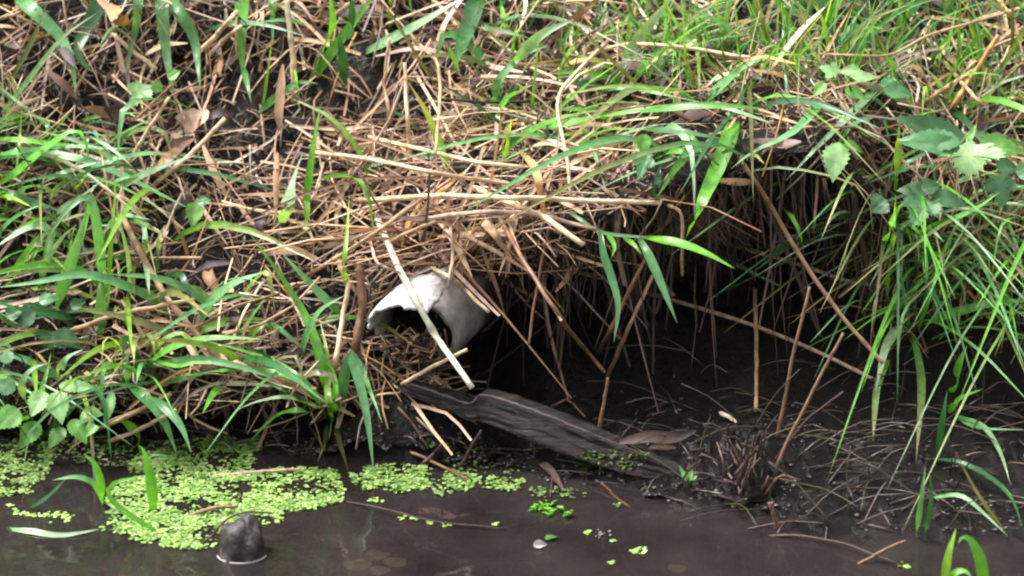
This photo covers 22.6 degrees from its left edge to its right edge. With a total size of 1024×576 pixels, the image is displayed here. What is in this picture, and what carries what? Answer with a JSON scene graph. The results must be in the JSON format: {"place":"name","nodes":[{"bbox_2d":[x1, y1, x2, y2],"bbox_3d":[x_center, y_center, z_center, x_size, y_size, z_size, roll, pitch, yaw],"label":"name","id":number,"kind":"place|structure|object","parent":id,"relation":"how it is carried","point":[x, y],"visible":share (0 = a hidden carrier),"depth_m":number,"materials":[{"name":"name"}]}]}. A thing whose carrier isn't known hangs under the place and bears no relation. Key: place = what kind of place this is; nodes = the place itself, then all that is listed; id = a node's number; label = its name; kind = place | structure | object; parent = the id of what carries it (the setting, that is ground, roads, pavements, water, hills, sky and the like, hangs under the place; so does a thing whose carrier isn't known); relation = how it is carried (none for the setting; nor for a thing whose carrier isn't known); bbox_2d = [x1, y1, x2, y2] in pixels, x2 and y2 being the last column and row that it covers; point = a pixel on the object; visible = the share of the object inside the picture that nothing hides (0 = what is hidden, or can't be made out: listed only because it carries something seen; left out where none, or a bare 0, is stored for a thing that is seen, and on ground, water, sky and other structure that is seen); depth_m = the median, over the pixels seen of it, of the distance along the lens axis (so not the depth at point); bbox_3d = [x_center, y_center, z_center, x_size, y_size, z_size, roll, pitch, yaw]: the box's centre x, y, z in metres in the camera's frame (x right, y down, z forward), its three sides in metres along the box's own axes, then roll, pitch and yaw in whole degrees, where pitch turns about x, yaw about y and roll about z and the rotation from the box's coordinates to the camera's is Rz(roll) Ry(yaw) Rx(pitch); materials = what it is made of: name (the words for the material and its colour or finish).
{"place":"outdoors","nodes":[
{"label":"outdoors","id":0,"kind":"place"},
{"bbox_2d":[10,528,98,536],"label":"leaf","id":1,"kind":"object","parent":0,"point":[39,532],"depth_m":3.79,"materials":[{"name":"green plant"}]},
{"bbox_2d":[0,0,1023,542],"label":"ground","id":2,"kind":"structure","parent":0,"point":[584,376],"depth_m":4.20,"materials":[{"name":"soil"}]},
{"bbox_2d":[12,0,47,77],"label":"grass sprig","id":3,"kind":"object","parent":2,"relation":"on","point":[26,50],"depth_m":4.38,"materials":[{"name":"green plant"}]},
{"bbox_2d":[0,292,85,366],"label":"leafy plant","id":4,"kind":"object","parent":2,"relation":"on","point":[26,317],"visible":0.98,"depth_m":4.09,"materials":[{"name":"green plant"}]},
{"bbox_2d":[0,350,93,440],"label":"grass tuft","id":5,"kind":"object","parent":2,"relation":"on","point":[61,365],"visible":0.65,"depth_m":4.07,"materials":[{"name":"green plant"}]},
{"bbox_2d":[1,0,109,112],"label":"grass tuft","id":6,"kind":"object","parent":2,"relation":"on","point":[91,18],"visible":0.98,"depth_m":4.42,"materials":[{"name":"green plant"}]},
{"bbox_2d":[0,377,115,448],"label":"leafy plant","id":7,"kind":"object","parent":2,"relation":"on","point":[80,429],"visible":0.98,"depth_m":4.01,"materials":[{"name":"green plant"}]},
{"bbox_2d":[0,112,137,192],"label":"grass tuft","id":8,"kind":"object","parent":2,"relation":"on","point":[54,143],"visible":0.96,"depth_m":4.25,"materials":[{"name":"green plant"}]},
{"bbox_2d":[0,161,148,297],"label":"grass tuft","id":9,"kind":"object","parent":2,"relation":"on","point":[20,195],"visible":0.78,"depth_m":4.21,"materials":[{"name":"green plant"}]},
{"bbox_2d":[0,175,166,335],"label":"grass tuft","id":10,"kind":"object","parent":2,"relation":"on","point":[64,278],"visible":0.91,"depth_m":4.12,"materials":[{"name":"green plant"}]},
{"bbox_2d":[96,392,171,431],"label":"straw stalk","id":11,"kind":"object","parent":2,"relation":"on","point":[129,415],"visible":0.66,"depth_m":4.08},
{"bbox_2d":[125,0,174,99],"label":"grass tuft","id":12,"kind":"object","parent":2,"relation":"on","point":[162,14],"visible":0.98,"depth_m":4.42,"materials":[{"name":"green plant"}]},
{"bbox_2d":[125,69,179,107],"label":"leafy plant","id":13,"kind":"object","parent":2,"relation":"on","point":[137,89],"visible":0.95,"depth_m":4.33,"materials":[{"name":"green plant"}]},
{"bbox_2d":[128,386,190,452],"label":"grass tuft","id":14,"kind":"object","parent":2,"relation":"on","point":[158,407],"visible":0.99,"depth_m":4.02,"materials":[{"name":"green plant"}]},
{"bbox_2d":[168,0,199,86],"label":"grass sprig","id":15,"kind":"object","parent":2,"relation":"on","point":[184,20],"depth_m":4.45,"materials":[{"name":"green plant"}]},
{"bbox_2d":[98,331,274,383],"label":"grass tuft","id":16,"kind":"object","parent":2,"relation":"on","point":[180,362],"visible":0.91,"depth_m":4.03,"materials":[{"name":"green plant"}]},
{"bbox_2d":[185,196,210,227],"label":"leafy plant","id":17,"kind":"object","parent":2,"relation":"on","point":[194,212],"visible":0.98,"depth_m":4.21,"materials":[{"name":"green plant"}]},
{"bbox_2d":[198,271,264,328],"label":"grass sprig","id":18,"kind":"object","parent":2,"relation":"on","point":[218,293],"depth_m":4.07,"materials":[{"name":"green plant"}]},
{"bbox_2d":[235,0,251,103],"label":"grass tuft","id":19,"kind":"object","parent":2,"relation":"on","point":[243,9],"visible":0.98,"depth_m":4.41,"materials":[{"name":"green plant"}]},
{"bbox_2d":[173,233,381,471],"bbox_3d":[-0.368,0.089,4.072,0.331,0.351,0.229,0,18,0],"label":"grass tussock","id":20,"kind":"object","parent":2,"relation":"on","point":[352,363],"depth_m":4.06,"materials":[{"name":"green plant"}]},
{"bbox_2d":[257,0,316,113],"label":"grass tuft","id":21,"kind":"object","parent":2,"relation":"on","point":[268,102],"visible":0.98,"depth_m":4.37,"materials":[{"name":"green plant"}]},
{"bbox_2d":[284,0,297,103],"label":"straw stalk","id":22,"kind":"object","parent":2,"relation":"on","point":[293,64],"visible":0.94,"depth_m":4.39,"materials":[{"name":"plant"}]},
{"bbox_2d":[278,105,320,224],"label":"grass tuft","id":23,"kind":"object","parent":2,"relation":"on","point":[284,214],"visible":0.95,"depth_m":4.22,"materials":[{"name":"green plant"}]},
{"bbox_2d":[304,173,373,288],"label":"grass tuft","id":24,"kind":"object","parent":2,"relation":"on","point":[345,243],"visible":0.88,"depth_m":4.07,"materials":[{"name":"green plant"}]},
{"bbox_2d":[332,281,350,374],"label":"straw stalk","id":25,"kind":"object","parent":2,"relation":"on","point":[339,336],"visible":0.77,"depth_m":4.10,"materials":[{"name":"plant"}]},
{"bbox_2d":[314,0,371,96],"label":"grass tuft","id":26,"kind":"object","parent":2,"relation":"on","point":[336,45],"visible":1,"depth_m":4.38,"materials":[{"name":"green plant"}]},
{"bbox_2d":[349,256,367,353],"bbox_3d":[-0.247,0.036,4.107,0.033,0.174,0.056,0,18,0],"label":"dead root","id":27,"kind":"object","parent":2,"relation":"on","point":[362,302],"visible":0.91,"depth_m":4.10,"materials":[{"name":"wood"}]},
{"bbox_2d":[306,178,451,276],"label":"straw stalk","id":28,"kind":"object","parent":2,"relation":"on","point":[375,232],"visible":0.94,"depth_m":4.08,"materials":[{"name":"plant"}]},
{"bbox_2d":[382,38,392,128],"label":"straw stalk","id":29,"kind":"object","parent":2,"relation":"on","point":[387,102],"visible":0.9,"depth_m":4.34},
{"bbox_2d":[403,63,412,165],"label":"straw stalk","id":30,"kind":"object","parent":2,"relation":"on","point":[408,129],"visible":0.91,"depth_m":4.24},
{"bbox_2d":[366,0,458,85],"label":"grass tuft","id":31,"kind":"object","parent":2,"relation":"on","point":[398,34],"visible":0.97,"depth_m":4.41,"materials":[{"name":"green plant"}]},
{"bbox_2d":[364,134,523,168],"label":"straw stalk","id":32,"kind":"object","parent":2,"relation":"on","point":[422,149],"visible":0.87,"depth_m":4.12,"materials":[{"name":"plant"}]},
{"bbox_2d":[367,252,536,370],"bbox_3d":[-0.079,-0.006,4.206,0.139,0.191,0.480,8,20,24],"label":"broken pipe","id":33,"kind":"object","parent":2,"relation":"on","point":[462,318],"visible":0.56,"depth_m":4.08,"materials":[{"name":"ceramic"}]},
{"bbox_2d":[373,212,474,388],"bbox_3d":[-0.167,0.015,4.095,0.062,0.187,0.410,-8,20,-23],"label":"straw stalk","id":34,"kind":"object","parent":33,"relation":"on","point":[432,329],"visible":0.83,"depth_m":4.00,"materials":[{"name":"plant"}]},
{"bbox_2d":[428,266,489,312],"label":"straw stalk","id":35,"kind":"object","parent":33,"relation":"on","point":[466,290],"visible":1,"depth_m":4.04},
{"bbox_2d":[445,0,484,70],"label":"grass tuft","id":36,"kind":"object","parent":2,"relation":"on","point":[466,30],"visible":1,"depth_m":4.40,"materials":[{"name":"green plant"}]},
{"bbox_2d":[353,192,658,204],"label":"straw stalk","id":37,"kind":"object","parent":2,"relation":"on","point":[396,198],"visible":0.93,"depth_m":3.99,"materials":[{"name":"plant"}]},
{"bbox_2d":[0,0,1023,488],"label":"straw litter","id":38,"kind":"object","parent":2,"relation":"on","point":[472,242],"visible":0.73,"depth_m":4.24,"materials":[{"name":"plant"}]},
{"bbox_2d":[97,0,130,28],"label":"dry leaf","id":39,"kind":"object","parent":38,"relation":"on","point":[113,11],"visible":0.99,"depth_m":4.38,"materials":[{"name":"plant"}]},
{"bbox_2d":[70,298,194,332],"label":"straw stalk","id":40,"kind":"object","parent":38,"relation":"on","point":[104,318],"visible":0.8,"depth_m":4.09,"materials":[{"name":"plant"}]},
{"bbox_2d":[118,210,239,379],"bbox_3d":[-0.570,0.012,4.172,0.066,0.202,0.374,-13,22,-35],"label":"straw stalk","id":41,"kind":"object","parent":38,"relation":"on","point":[177,311],"visible":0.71,"depth_m":4.15,"materials":[{"name":"plant"}]},
{"bbox_2d":[151,117,225,186],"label":"straw stalk","id":42,"kind":"object","parent":38,"relation":"on","point":[175,167],"visible":0.96,"depth_m":4.29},
{"bbox_2d":[169,108,208,138],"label":"dry leaf","id":43,"kind":"object","parent":38,"relation":"on","point":[190,120],"visible":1,"depth_m":4.37,"materials":[{"name":"plant"}]},
{"bbox_2d":[275,64,284,130],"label":"dry leaf","id":44,"kind":"object","parent":38,"relation":"on","point":[280,98],"visible":1,"depth_m":4.35,"materials":[{"name":"plant"}]},
{"bbox_2d":[315,150,511,185],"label":"straw stalk","id":45,"kind":"object","parent":38,"relation":"on","point":[400,165],"visible":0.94,"depth_m":4.08,"materials":[{"name":"plant"}]},
{"bbox_2d":[409,34,441,154],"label":"straw stalk","id":46,"kind":"object","parent":38,"relation":"on","point":[439,76],"visible":0.95,"depth_m":4.29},
{"bbox_2d":[400,348,467,384],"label":"straw stalk","id":47,"kind":"object","parent":38,"relation":"on","point":[422,372],"visible":0.98,"depth_m":4.03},
{"bbox_2d":[480,219,511,258],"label":"dry leaf","id":48,"kind":"object","parent":38,"relation":"on","point":[492,231],"visible":0.99,"depth_m":4.00,"materials":[{"name":"plant"}]},
{"bbox_2d":[411,209,595,230],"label":"straw stalk","id":49,"kind":"object","parent":38,"relation":"on","point":[495,212],"visible":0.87,"depth_m":3.98,"materials":[{"name":"plant"}]},
{"bbox_2d":[0,0,1023,379],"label":"dead leaves","id":50,"kind":"object","parent":38,"relation":"on","point":[208,276],"visible":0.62,"depth_m":4.33,"materials":[{"name":"plant"}]},
{"bbox_2d":[472,185,584,246],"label":"straw stalk","id":51,"kind":"object","parent":38,"relation":"on","point":[558,227],"visible":0.81,"depth_m":3.98,"materials":[{"name":"plant"}]},
{"bbox_2d":[518,149,544,223],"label":"dry leaf","id":52,"kind":"object","parent":38,"relation":"on","point":[537,176],"visible":0.88,"depth_m":4.02,"materials":[{"name":"plant"}]},
{"bbox_2d":[496,215,605,373],"bbox_3d":[0.061,0.032,4.013,0.180,0.248,0.321,0,18,0],"label":"straw stalk","id":53,"kind":"object","parent":38,"relation":"on","point":[545,295],"visible":0.92,"depth_m":3.92,"materials":[{"name":"plant"}]},
{"bbox_2d":[0,0,1023,522],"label":"grass","id":54,"kind":"structure","parent":2,"relation":"on","point":[694,26],"depth_m":4.18,"materials":[{"name":"green plant"}]},
{"bbox_2d":[0,302,1023,538],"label":"mud debris","id":55,"kind":"object","parent":2,"relation":"on","point":[831,492],"visible":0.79,"depth_m":3.99,"materials":[{"name":"soil"}]},
{"bbox_2d":[477,0,573,167],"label":"grass tuft","id":56,"kind":"object","parent":2,"relation":"on","point":[527,47],"visible":0.88,"depth_m":4.26,"materials":[{"name":"green plant"}]},
{"bbox_2d":[527,224,550,345],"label":"straw stalk","id":57,"kind":"object","parent":2,"relation":"on","point":[536,288],"visible":0.82,"depth_m":4.05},
{"bbox_2d":[398,381,684,479],"bbox_3d":[0.049,0.222,4.027,0.478,0.105,0.061,6,19,17],"label":"plank","id":58,"kind":"object","parent":2,"relation":"on","point":[555,430],"visible":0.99,"depth_m":4.02,"materials":[{"name":"brown wood"}]},
{"bbox_2d":[619,429,695,443],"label":"dry leaf","id":59,"kind":"object","parent":58,"relation":"on","point":[671,437],"visible":1,"depth_m":3.99,"materials":[{"name":"plant"}]},
{"bbox_2d":[556,37,612,197],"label":"straw stalk","id":60,"kind":"object","parent":2,"relation":"on","point":[581,67],"visible":0.91,"depth_m":4.11,"materials":[{"name":"plant"}]},
{"bbox_2d":[571,449,649,474],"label":"moss","id":61,"kind":"object","parent":2,"relation":"on","point":[617,464],"visible":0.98,"depth_m":3.98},
{"bbox_2d":[596,258,645,354],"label":"straw stalk","id":62,"kind":"object","parent":2,"relation":"on","point":[612,325],"visible":0.94,"depth_m":4.06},
{"bbox_2d":[605,275,653,378],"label":"straw stalk","id":63,"kind":"object","parent":2,"relation":"on","point":[624,338],"visible":0.97,"depth_m":4.08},
{"bbox_2d":[631,134,654,180],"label":"leafy plant","id":64,"kind":"object","parent":2,"relation":"on","point":[644,162],"visible":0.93,"depth_m":3.94,"materials":[{"name":"green plant"}]},
{"bbox_2d":[569,0,719,89],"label":"grass tuft","id":65,"kind":"object","parent":2,"relation":"on","point":[624,72],"visible":0.68,"depth_m":4.28,"materials":[{"name":"green plant"}]},
{"bbox_2d":[566,123,722,189],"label":"grass tuft","id":66,"kind":"object","parent":2,"relation":"on","point":[671,130],"visible":0.81,"depth_m":4.04,"materials":[{"name":"green plant"}]},
{"bbox_2d":[620,0,670,62],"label":"grass sprig","id":67,"kind":"object","parent":2,"relation":"on","point":[648,25],"depth_m":4.32,"materials":[{"name":"green plant"}]},
{"bbox_2d":[523,87,772,129],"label":"grass tuft","id":68,"kind":"object","parent":2,"relation":"on","point":[677,107],"visible":0.91,"depth_m":4.02,"materials":[{"name":"green plant"}]},
{"bbox_2d":[569,211,732,339],"bbox_3d":[0.194,-0.012,3.973,0.303,0.168,0.123,8,20,23],"label":"grass tuft","id":69,"kind":"object","parent":2,"relation":"on","point":[652,263],"visible":1,"depth_m":3.96,"materials":[{"name":"green plant"}]},
{"bbox_2d":[573,42,750,59],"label":"straw stalk","id":70,"kind":"object","parent":2,"relation":"on","point":[647,44],"visible":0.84,"depth_m":4.26,"materials":[{"name":"plant"}]},
{"bbox_2d":[650,135,701,197],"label":"grass tuft","id":71,"kind":"object","parent":2,"relation":"on","point":[680,150],"visible":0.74,"depth_m":4.00,"materials":[{"name":"green plant"}]},
{"bbox_2d":[685,121,739,238],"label":"grass sprig","id":72,"kind":"object","parent":2,"relation":"on","point":[713,176],"depth_m":4.00,"materials":[{"name":"green plant"}]},
{"bbox_2d":[706,56,764,101],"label":"grass sprig","id":73,"kind":"object","parent":2,"relation":"on","point":[723,82],"depth_m":4.18,"materials":[{"name":"green plant"}]},
{"bbox_2d":[471,145,1021,411],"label":"hanging roots","id":74,"kind":"object","parent":2,"relation":"hanging from","point":[713,232],"visible":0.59,"depth_m":4.11,"materials":[{"name":"plant"}]},
{"bbox_2d":[701,414,799,504],"bbox_3d":[0.361,0.250,3.901,0.148,0.131,0.107,0,18,0],"label":"root stump","id":75,"kind":"object","parent":2,"relation":"on","point":[746,468],"visible":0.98,"depth_m":3.89,"materials":[{"name":"plant"}]},
{"bbox_2d":[628,286,875,381],"bbox_3d":[0.387,0.075,4.247,0.498,0.067,0.027,14,23,37],"label":"runner stem","id":76,"kind":"object","parent":2,"relation":"on","point":[750,324],"visible":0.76,"depth_m":4.21,"materials":[{"name":"plant"}]},
{"bbox_2d":[752,287,758,411],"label":"straw stalk","id":77,"kind":"object","parent":2,"relation":"on","point":[755,313],"visible":0.98,"depth_m":4.17,"materials":[{"name":"plant"}]},
{"bbox_2d":[731,99,827,168],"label":"grass sprig","id":78,"kind":"object","parent":2,"relation":"on","point":[802,122],"depth_m":4.01,"materials":[{"name":"green plant"}]},
{"bbox_2d":[775,286,810,437],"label":"straw stalk","id":79,"kind":"object","parent":2,"relation":"on","point":[787,385],"visible":1,"depth_m":3.97,"materials":[{"name":"plant"}]},
{"bbox_2d":[736,150,884,364],"bbox_3d":[0.454,-0.049,4.024,0.278,0.327,0.052,10,21,28],"label":"straw stalk","id":80,"kind":"object","parent":2,"relation":"on","point":[796,250],"visible":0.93,"depth_m":4.03,"materials":[{"name":"plant"}]},
{"bbox_2d":[776,332,844,466],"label":"straw stalk","id":81,"kind":"object","parent":2,"relation":"on","point":[813,389],"visible":0.95,"depth_m":3.89,"materials":[{"name":"plant"}]},
{"bbox_2d":[787,89,877,178],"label":"grass sprig","id":82,"kind":"object","parent":2,"relation":"on","point":[860,104],"depth_m":4.08,"materials":[{"name":"green plant"}]},
{"bbox_2d":[821,130,862,182],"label":"leafy plant","id":83,"kind":"object","parent":2,"relation":"on","point":[835,157],"visible":0.88,"depth_m":3.97,"materials":[{"name":"green plant"}]},
{"bbox_2d":[813,24,912,120],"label":"leafy plant","id":84,"kind":"object","parent":2,"relation":"on","point":[893,88],"visible":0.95,"depth_m":4.12,"materials":[{"name":"green plant"}]},
{"bbox_2d":[884,126,901,306],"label":"grass tuft","id":85,"kind":"object","parent":2,"relation":"on","point":[897,154],"visible":0.94,"depth_m":4.14,"materials":[{"name":"green plant"}]},
{"bbox_2d":[784,69,1023,402],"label":"dry grass","id":86,"kind":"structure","parent":2,"relation":"on","point":[932,238],"depth_m":4.17,"materials":[{"name":"plant"}]},
{"bbox_2d":[814,12,1004,57],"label":"straw stalk","id":87,"kind":"object","parent":2,"relation":"on","point":[919,39],"visible":0.88,"depth_m":4.29,"materials":[{"name":"plant"}]},
{"bbox_2d":[870,178,967,228],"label":"leafy plant","id":88,"kind":"object","parent":2,"relation":"on","point":[944,197],"visible":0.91,"depth_m":4.07,"materials":[{"name":"green plant"}]},
{"bbox_2d":[880,193,997,248],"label":"grass tuft","id":89,"kind":"object","parent":2,"relation":"on","point":[937,223],"visible":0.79,"depth_m":4.05,"materials":[{"name":"green plant"}]},
{"bbox_2d":[872,233,1023,457],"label":"grass tuft","id":90,"kind":"object","parent":2,"relation":"on","point":[921,379],"visible":0.79,"depth_m":4.09,"materials":[{"name":"green plant"}]},
{"bbox_2d":[893,114,1023,210],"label":"leafy plant","id":91,"kind":"object","parent":2,"relation":"on","point":[940,136],"visible":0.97,"depth_m":4.07,"materials":[{"name":"green plant"}]},
{"bbox_2d":[916,389,1023,537],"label":"grass tuft","id":92,"kind":"object","parent":2,"relation":"on","point":[962,419],"visible":0.96,"depth_m":3.88,"materials":[{"name":"green plant"}]},
{"bbox_2d":[947,34,999,110],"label":"straw stalk","id":93,"kind":"object","parent":2,"relation":"on","point":[960,94],"visible":0.92,"depth_m":4.26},
{"bbox_2d":[0,430,1023,575],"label":"water","id":94,"kind":"structure","parent":0,"point":[343,538],"depth_m":3.79,"materials":[{"name":"liquid"}]},
{"bbox_2d":[0,438,59,496],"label":"duckweed","id":95,"kind":"object","parent":94,"relation":"on","point":[29,468],"visible":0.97,"depth_m":4.04,"materials":[{"name":"plant"}]},
{"bbox_2d":[39,433,135,467],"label":"duckweed","id":96,"kind":"object","parent":94,"relation":"on","point":[101,453],"visible":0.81,"depth_m":4.11,"materials":[{"name":"plant"}]},
{"bbox_2d":[30,419,176,530],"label":"grass tuft","id":97,"kind":"object","parent":94,"relation":"on","point":[97,484],"visible":1,"depth_m":3.86,"materials":[{"name":"green plant"}]},
{"bbox_2d":[128,434,262,473],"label":"duckweed","id":98,"kind":"object","parent":94,"relation":"on","point":[181,461],"visible":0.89,"depth_m":4.09,"materials":[{"name":"plant"}]},
{"bbox_2d":[99,466,346,548],"bbox_3d":[-0.439,0.331,3.893,0.369,0.007,0.325,0,18,0],"label":"duckweed","id":99,"kind":"object","parent":94,"relation":"on","point":[187,487],"visible":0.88,"depth_m":3.91,"materials":[{"name":"plant"}]},
{"bbox_2d":[217,512,266,563],"bbox_3d":[-0.393,0.382,3.728,0.072,0.110,0.074,0,18,0],"label":"stone","id":100,"kind":"object","parent":94,"relation":"in","point":[242,540],"visible":0.83,"depth_m":3.70,"materials":[{"name":"stone"}]},
{"bbox_2d":[346,501,505,528],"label":"twig","id":101,"kind":"object","parent":94,"relation":"on","point":[423,518],"visible":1,"depth_m":3.84,"materials":[{"name":"wood"}]},
{"bbox_2d":[349,463,525,495],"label":"duckweed","id":102,"kind":"object","parent":94,"relation":"on","point":[408,478],"visible":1,"depth_m":3.99,"materials":[{"name":"plant"}]},
{"bbox_2d":[427,437,519,473],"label":"duckweed","id":103,"kind":"object","parent":94,"relation":"on","point":[474,461],"visible":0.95,"depth_m":4.06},
{"bbox_2d":[768,534,902,566],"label":"twig","id":104,"kind":"object","parent":94,"relation":"on","point":[827,540],"visible":1,"depth_m":3.75,"materials":[{"name":"wood"}]},
{"bbox_2d":[941,529,988,575],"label":"grass tuft","id":105,"kind":"object","parent":94,"relation":"on","point":[981,565],"visible":1,"depth_m":3.58,"materials":[{"name":"green plant"}]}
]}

